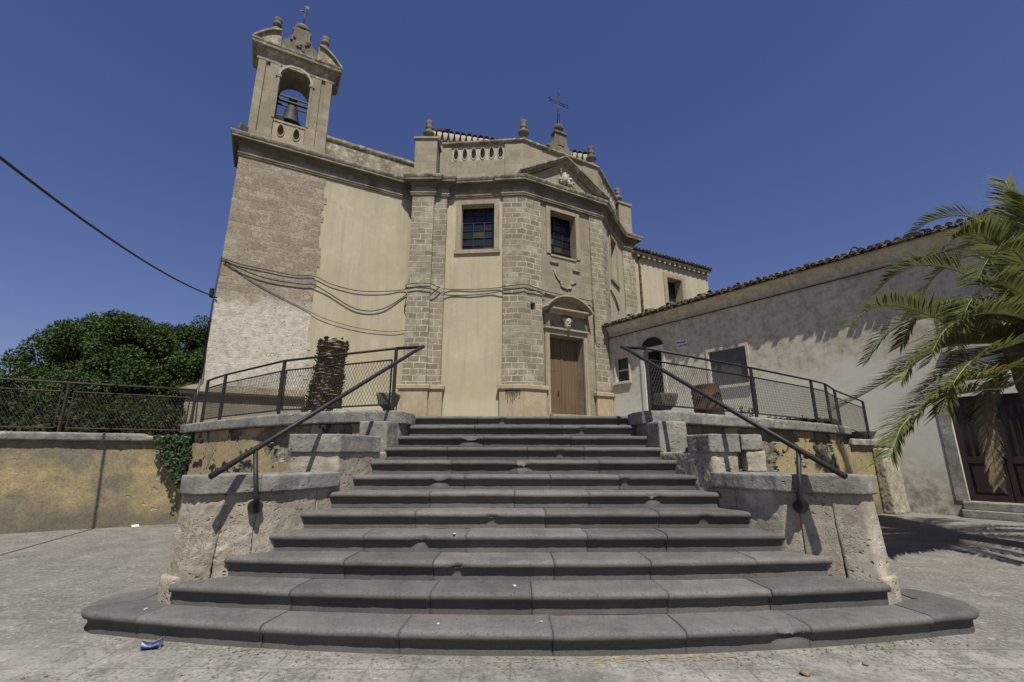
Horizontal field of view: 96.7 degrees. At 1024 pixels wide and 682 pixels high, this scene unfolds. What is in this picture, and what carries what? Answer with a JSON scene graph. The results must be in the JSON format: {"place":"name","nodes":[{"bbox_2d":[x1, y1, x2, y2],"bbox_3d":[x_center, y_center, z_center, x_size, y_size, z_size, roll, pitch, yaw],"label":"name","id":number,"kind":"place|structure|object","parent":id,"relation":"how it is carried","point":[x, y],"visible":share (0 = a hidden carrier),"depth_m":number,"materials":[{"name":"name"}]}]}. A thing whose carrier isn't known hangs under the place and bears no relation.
{"place":"outdoors","nodes":[
{"label":"outdoors","id":0,"kind":"place"},
{"bbox_2d":[0,512,1023,681],"bbox_3d":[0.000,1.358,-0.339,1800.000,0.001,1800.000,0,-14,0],"label":"ground","id":1,"kind":"structure","parent":0,"point":[53,584],"depth_m":3.40,"materials":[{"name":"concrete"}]},
{"bbox_2d":[0,431,193,533],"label":"boundary wall","id":2,"kind":"structure","parent":1,"relation":"on","point":[54,481],"depth_m":8.91,"materials":[{"name":"yellow paint"}]},
{"bbox_2d":[0,378,201,435],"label":"fence","id":3,"kind":"object","parent":2,"relation":"on","point":[65,402],"depth_m":9.30,"materials":[{"name":"brown metal"}]},
{"bbox_2d":[152,434,193,490],"bbox_3d":[-7.096,2.535,9.451,0.764,1.203,0.366,8,-16,-30],"label":"ivy","id":4,"kind":"object","parent":2,"relation":"attached to","point":[182,450],"visible":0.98,"depth_m":9.48,"materials":[{"name":"green plant"}]},
{"bbox_2d":[140,637,162,648],"bbox_3d":[-2.679,2.251,3.386,0.131,0.063,0.084,4,-15,-17],"label":"crushed can","id":5,"kind":"object","parent":1,"relation":"on","point":[146,644],"visible":1,"depth_m":3.37,"materials":[{"name":"metal"}]},
{"bbox_2d":[175,410,379,523],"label":"retaining wall","id":6,"kind":"structure","parent":1,"relation":"on","point":[216,444],"depth_m":7.92,"materials":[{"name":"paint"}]},
{"bbox_2d":[200,347,397,421],"bbox_3d":[-4.466,0.934,8.503,6.074,1.002,0.439,-9,-16,31],"label":"terrace fence","id":7,"kind":"object","parent":6,"relation":"on","point":[219,401],"visible":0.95,"depth_m":8.00,"materials":[{"name":"metal"}]},
{"bbox_2d":[157,410,414,603],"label":"stair cheek wall","id":8,"kind":"structure","parent":1,"relation":"on","point":[218,522],"depth_m":4.39,"materials":[{"name":"stone"}]},
{"bbox_2d":[208,345,424,513],"bbox_3d":[-2.155,0.814,5.590,0.468,2.207,3.114,-6,-15,22],"label":"handrail","id":9,"kind":"object","parent":8,"relation":"on","point":[255,505],"visible":1,"depth_m":4.54,"materials":[{"name":"metal"}]},
{"bbox_2d":[18,524,969,681],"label":"grit","id":10,"kind":"object","parent":1,"relation":"on","point":[459,661],"visible":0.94,"depth_m":3.25,"materials":[{"name":"grey gravel"}]},
{"bbox_2d":[190,645,831,662],"bbox_3d":[-0.054,2.245,3.253,4.724,0.010,0.221,0,-14,1],"label":"dry straw","id":11,"kind":"object","parent":1,"relation":"on","point":[686,656],"visible":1,"depth_m":3.20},
{"bbox_2d":[81,416,978,655],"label":"staircase","id":12,"kind":"structure","parent":1,"relation":"on","point":[600,535],"depth_m":3.99,"materials":[{"name":"stone"}]},
{"bbox_2d":[628,410,901,604],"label":"stair cheek wall","id":13,"kind":"structure","parent":1,"relation":"on","point":[837,523],"depth_m":4.41,"materials":[{"name":"stone"}]},
{"bbox_2d":[620,345,847,513],"bbox_3d":[2.309,0.802,5.532,0.448,2.202,3.078,4,-15,-16],"label":"handrail","id":14,"kind":"object","parent":13,"relation":"on","point":[800,505],"visible":1,"depth_m":4.54,"materials":[{"name":"metal"}]},
{"bbox_2d":[662,410,910,514],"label":"retaining wall","id":15,"kind":"structure","parent":1,"relation":"on","point":[832,445],"depth_m":9.66,"materials":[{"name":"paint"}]},
{"bbox_2d":[730,405,754,416],"bbox_3d":[4.408,1.380,8.682,0.442,0.346,0.304,0,-14,0],"label":"weed","id":16,"kind":"object","parent":15,"relation":"on","point":[745,413],"visible":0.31,"depth_m":8.65,"materials":[{"name":"green plant"}]},
{"bbox_2d":[644,347,870,438],"bbox_3d":[5.721,1.323,9.507,8.858,1.272,0.213,10,-17,-35],"label":"terrace fence","id":17,"kind":"object","parent":15,"relation":"on","point":[754,396],"visible":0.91,"depth_m":8.78,"materials":[{"name":"metal"}]},
{"bbox_2d":[768,415,813,420],"bbox_3d":[5.767,1.647,9.495,0.918,0.241,0.269,0,-14,0],"label":"weed","id":18,"kind":"object","parent":15,"relation":"on","point":[775,417],"visible":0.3,"depth_m":9.48,"materials":[{"name":"green plant"}]},
{"bbox_2d":[801,416,825,422],"bbox_3d":[6.653,1.788,10.124,0.663,0.256,0.231,-1,-14,6],"label":"weed","id":19,"kind":"object","parent":15,"relation":"on","point":[819,418],"visible":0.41,"depth_m":10.09,"materials":[{"name":"green plant"}]},
{"bbox_2d":[799,669,810,676],"bbox_3d":[1.920,2.172,2.980,0.066,0.037,0.063,-8,-16,29],"label":"pebble","id":20,"kind":"object","parent":1,"relation":"on","point":[805,672],"visible":1,"depth_m":2.97,"materials":[{"name":"beige stone"}]},
{"bbox_2d":[602,205,1023,521],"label":"house","id":21,"kind":"structure","parent":1,"relation":"on","point":[779,322],"depth_m":12.98,"materials":[{"name":"paint"}]},
{"bbox_2d":[613,354,631,384],"bbox_3d":[4.680,1.228,19.329,0.681,1.210,0.798,0,-14,0],"label":"window","id":22,"kind":"structure","parent":21,"relation":"in","point":[623,365],"depth_m":19.47,"materials":[{"name":"grey glass"}]},
{"bbox_2d":[639,337,667,410],"bbox_3d":[5.689,1.660,18.006,0.250,3.690,1.150,10,-17,-36],"label":"door","id":23,"kind":"structure","parent":21,"relation":"in","point":[652,341],"depth_m":18.16,"materials":[{"name":"white paint"}]},
{"bbox_2d":[676,339,687,349],"bbox_3d":[6.432,0.118,17.213,0.026,0.340,0.450,10,-17,-36],"label":"tile sign","id":24,"kind":"object","parent":21,"relation":"attached to","point":[682,344],"visible":1,"depth_m":17.20,"materials":[{"name":"white ceramic"}]},
{"bbox_2d":[705,342,750,388],"bbox_3d":[7.450,0.893,15.674,0.210,1.450,1.580,10,-17,-36],"label":"window","id":25,"kind":"structure","parent":21,"relation":"in","point":[740,356],"depth_m":15.68,"materials":[{"name":"black glass"}]},
{"bbox_2d":[934,292,1005,352],"bbox_3d":[11.092,-0.441,11.003,0.210,1.280,1.220,10,-17,-36],"label":"window","id":26,"kind":"structure","parent":21,"relation":"in","point":[990,293],"depth_m":10.89,"materials":[{"name":"grey"}]},
{"bbox_2d":[948,393,1023,503],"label":"door","id":27,"kind":"structure","parent":21,"relation":"in","point":[1010,427],"depth_m":10.43,"materials":[{"name":"red paint"}]},
{"bbox_2d":[822,171,1023,492],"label":"date palm","id":28,"kind":"object","parent":1,"relation":"on","point":[1002,241],"visible":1,"depth_m":6.79,"materials":[{"name":"green plant"}]},
{"bbox_2d":[0,0,1023,434],"label":"sky","id":29,"kind":"structure","parent":0,"point":[744,140],"materials":[{"name":"blue"}]},
{"bbox_2d":[782,419,854,431],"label":"terrace ground","id":30,"kind":"structure","parent":0,"point":[826,422],"depth_m":11.65,"materials":[{"name":"grey stone"}]},
{"bbox_2d":[300,336,349,411],"bbox_3d":[-3.409,0.695,8.332,0.750,1.483,0.748,0,-14,0],"label":"palm stump","id":31,"kind":"object","parent":30,"relation":"on","point":[326,346],"visible":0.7,"depth_m":8.17,"materials":[{"name":"brown plant"}]},
{"bbox_2d":[333,409,348,410],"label":"stone block","id":32,"kind":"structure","parent":30,"relation":"on","point":[340,410],"depth_m":7.51,"materials":[{"name":"beige stone"}]},
{"bbox_2d":[376,393,399,410],"bbox_3d":[-2.050,1.060,7.517,0.318,0.380,0.318,0,-14,0],"label":"stone planter","id":33,"kind":"object","parent":30,"relation":"on","point":[388,407],"visible":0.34,"depth_m":7.40,"materials":[{"name":"stone"}]},
{"bbox_2d":[179,6,711,423],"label":"church","id":34,"kind":"structure","parent":30,"relation":"on","point":[443,209],"depth_m":18.54,"materials":[{"name":"stone"}]},
{"bbox_2d":[199,256,221,378],"bbox_3d":[-10.177,-0.770,15.307,0.230,4.500,0.114,0,-14,0],"label":"pipe","id":35,"kind":"object","parent":34,"relation":"attached to","point":[212,291],"depth_m":15.41,"materials":[{"name":"metal"}]},
{"bbox_2d":[0,155,211,295],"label":"overhead wire","id":36,"kind":"object","parent":35,"relation":"attached to","point":[14,168],"visible":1,"depth_m":8.18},
{"bbox_2d":[237,123,248,131],"bbox_3d":[-10.055,-7.943,17.011,0.215,0.326,0.300,-8,-16,29],"label":"floodlight","id":37,"kind":"object","parent":34,"relation":"attached to","point":[243,127],"visible":0.78,"depth_m":16.95,"materials":[{"name":"paint"}]},
{"bbox_2d":[275,114,284,120],"bbox_3d":[-9.205,-8.828,18.059,0.300,0.330,0.245,2,-14,-10],"label":"floodlight","id":38,"kind":"object","parent":34,"relation":"on","point":[279,117],"visible":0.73,"depth_m":17.99,"materials":[{"name":"paint"}]},
{"bbox_2d":[277,93,307,125],"bbox_3d":[-9.012,-9.348,18.601,1.220,1.300,0.867,7,-16,-28],"label":"bell","id":39,"kind":"object","parent":34,"relation":"hanging from","point":[290,114],"visible":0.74,"depth_m":18.43,"materials":[{"name":"grey metal"}]},
{"bbox_2d":[225,261,404,331],"bbox_3d":[-7.178,-1.526,17.183,6.508,1.841,0.040,7,-16,-27],"label":"cable","id":40,"kind":"object","parent":34,"relation":"attached to","point":[311,312],"depth_m":16.94,"materials":[{"name":"grey rubber"}]},
{"bbox_2d":[223,259,544,311],"bbox_3d":[-4.520,-1.759,17.900,11.859,1.159,1.696,3,-14,-14],"label":"cable","id":41,"kind":"object","parent":34,"relation":"attached to","point":[387,306],"depth_m":18.05,"materials":[{"name":"grey rubber"}]},
{"bbox_2d":[222,258,599,344],"bbox_3d":[-3.228,-1.332,18.123,14.622,2.183,1.653,3,-14,-14],"label":"cable","id":42,"kind":"object","parent":34,"relation":"attached to","point":[414,283],"depth_m":18.46,"materials":[{"name":"grey rubber"}]},
{"bbox_2d":[454,199,499,253],"bbox_3d":[-1.453,-4.851,19.564,1.960,2.520,0.448,-1,-14,5],"label":"window","id":43,"kind":"structure","parent":34,"relation":"in","point":[480,226],"depth_m":19.66,"materials":[{"name":"stone"}]},
{"bbox_2d":[550,338,561,413],"bbox_3d":[1.688,1.439,18.833,0.842,3.260,0.151,7,-16,-28],"label":"door","id":44,"kind":"structure","parent":34,"relation":"in","point":[555,363],"depth_m":18.90,"materials":[{"name":"brown wood"}]},
{"bbox_2d":[545,204,580,261],"bbox_3d":[2.168,-4.716,20.395,1.800,2.420,0.498,7,-16,-28],"label":"window","id":45,"kind":"structure","parent":34,"relation":"in","point":[557,229],"depth_m":20.56,"materials":[{"name":"stone"}]},
{"bbox_2d":[560,339,578,414],"bbox_3d":[2.419,1.543,19.252,0.862,3.260,0.090,7,-16,-28],"label":"door","id":46,"kind":"structure","parent":34,"relation":"in","point":[568,349],"depth_m":19.24,"materials":[{"name":"brown wood"}]},
{"bbox_2d":[608,231,620,288],"bbox_3d":[5.020,-4.050,22.776,0.964,2.580,1.306,0,-14,0],"label":"window","id":47,"kind":"structure","parent":34,"relation":"in","point":[613,280],"depth_m":22.58,"materials":[{"name":"stone"}]},
{"bbox_2d":[653,393,677,410],"bbox_3d":[2.550,1.072,7.565,0.318,0.380,0.318,3,-14,-11],"label":"stone planter","id":48,"kind":"object","parent":30,"relation":"on","point":[661,408],"visible":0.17,"depth_m":7.46,"materials":[{"name":"stone"}]},
{"bbox_2d":[691,383,724,414],"bbox_3d":[3.752,1.185,8.722,0.600,0.728,0.556,0,-14,0],"label":"rusty drum","id":49,"kind":"object","parent":30,"relation":"on","point":[707,405],"visible":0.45,"depth_m":8.53,"materials":[{"name":"metal"}]},
{"label":"garden ground","id":50,"kind":"structure","parent":0,"visible":0},
{"bbox_2d":[0,394,114,432],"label":"bushy shrub","id":51,"kind":"object","parent":50,"relation":"on","point":[73,421],"visible":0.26,"depth_m":12.77,"materials":[{"name":"green plant"}]},
{"bbox_2d":[0,309,206,430],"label":"broadleaf tree","id":52,"kind":"object","parent":50,"relation":"on","point":[123,348],"visible":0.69,"depth_m":16.05,"materials":[{"name":"green plant"}]},
{"bbox_2d":[69,393,188,435],"bbox_3d":[-10.650,2.448,12.869,3.330,2.070,2.710,0,-14,0],"label":"bushy shrub","id":53,"kind":"object","parent":50,"relation":"on","point":[144,417],"visible":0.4,"depth_m":12.53,"materials":[{"name":"green plant"}]},
{"bbox_2d":[153,315,211,384],"bbox_3d":[-13.222,1.739,19.463,6.100,5.862,3.834,-5,-15,20],"label":"broadleaf tree","id":54,"kind":"object","parent":50,"relation":"on","point":[192,337],"visible":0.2,"depth_m":19.54,"materials":[{"name":"green plant"}]}
]}

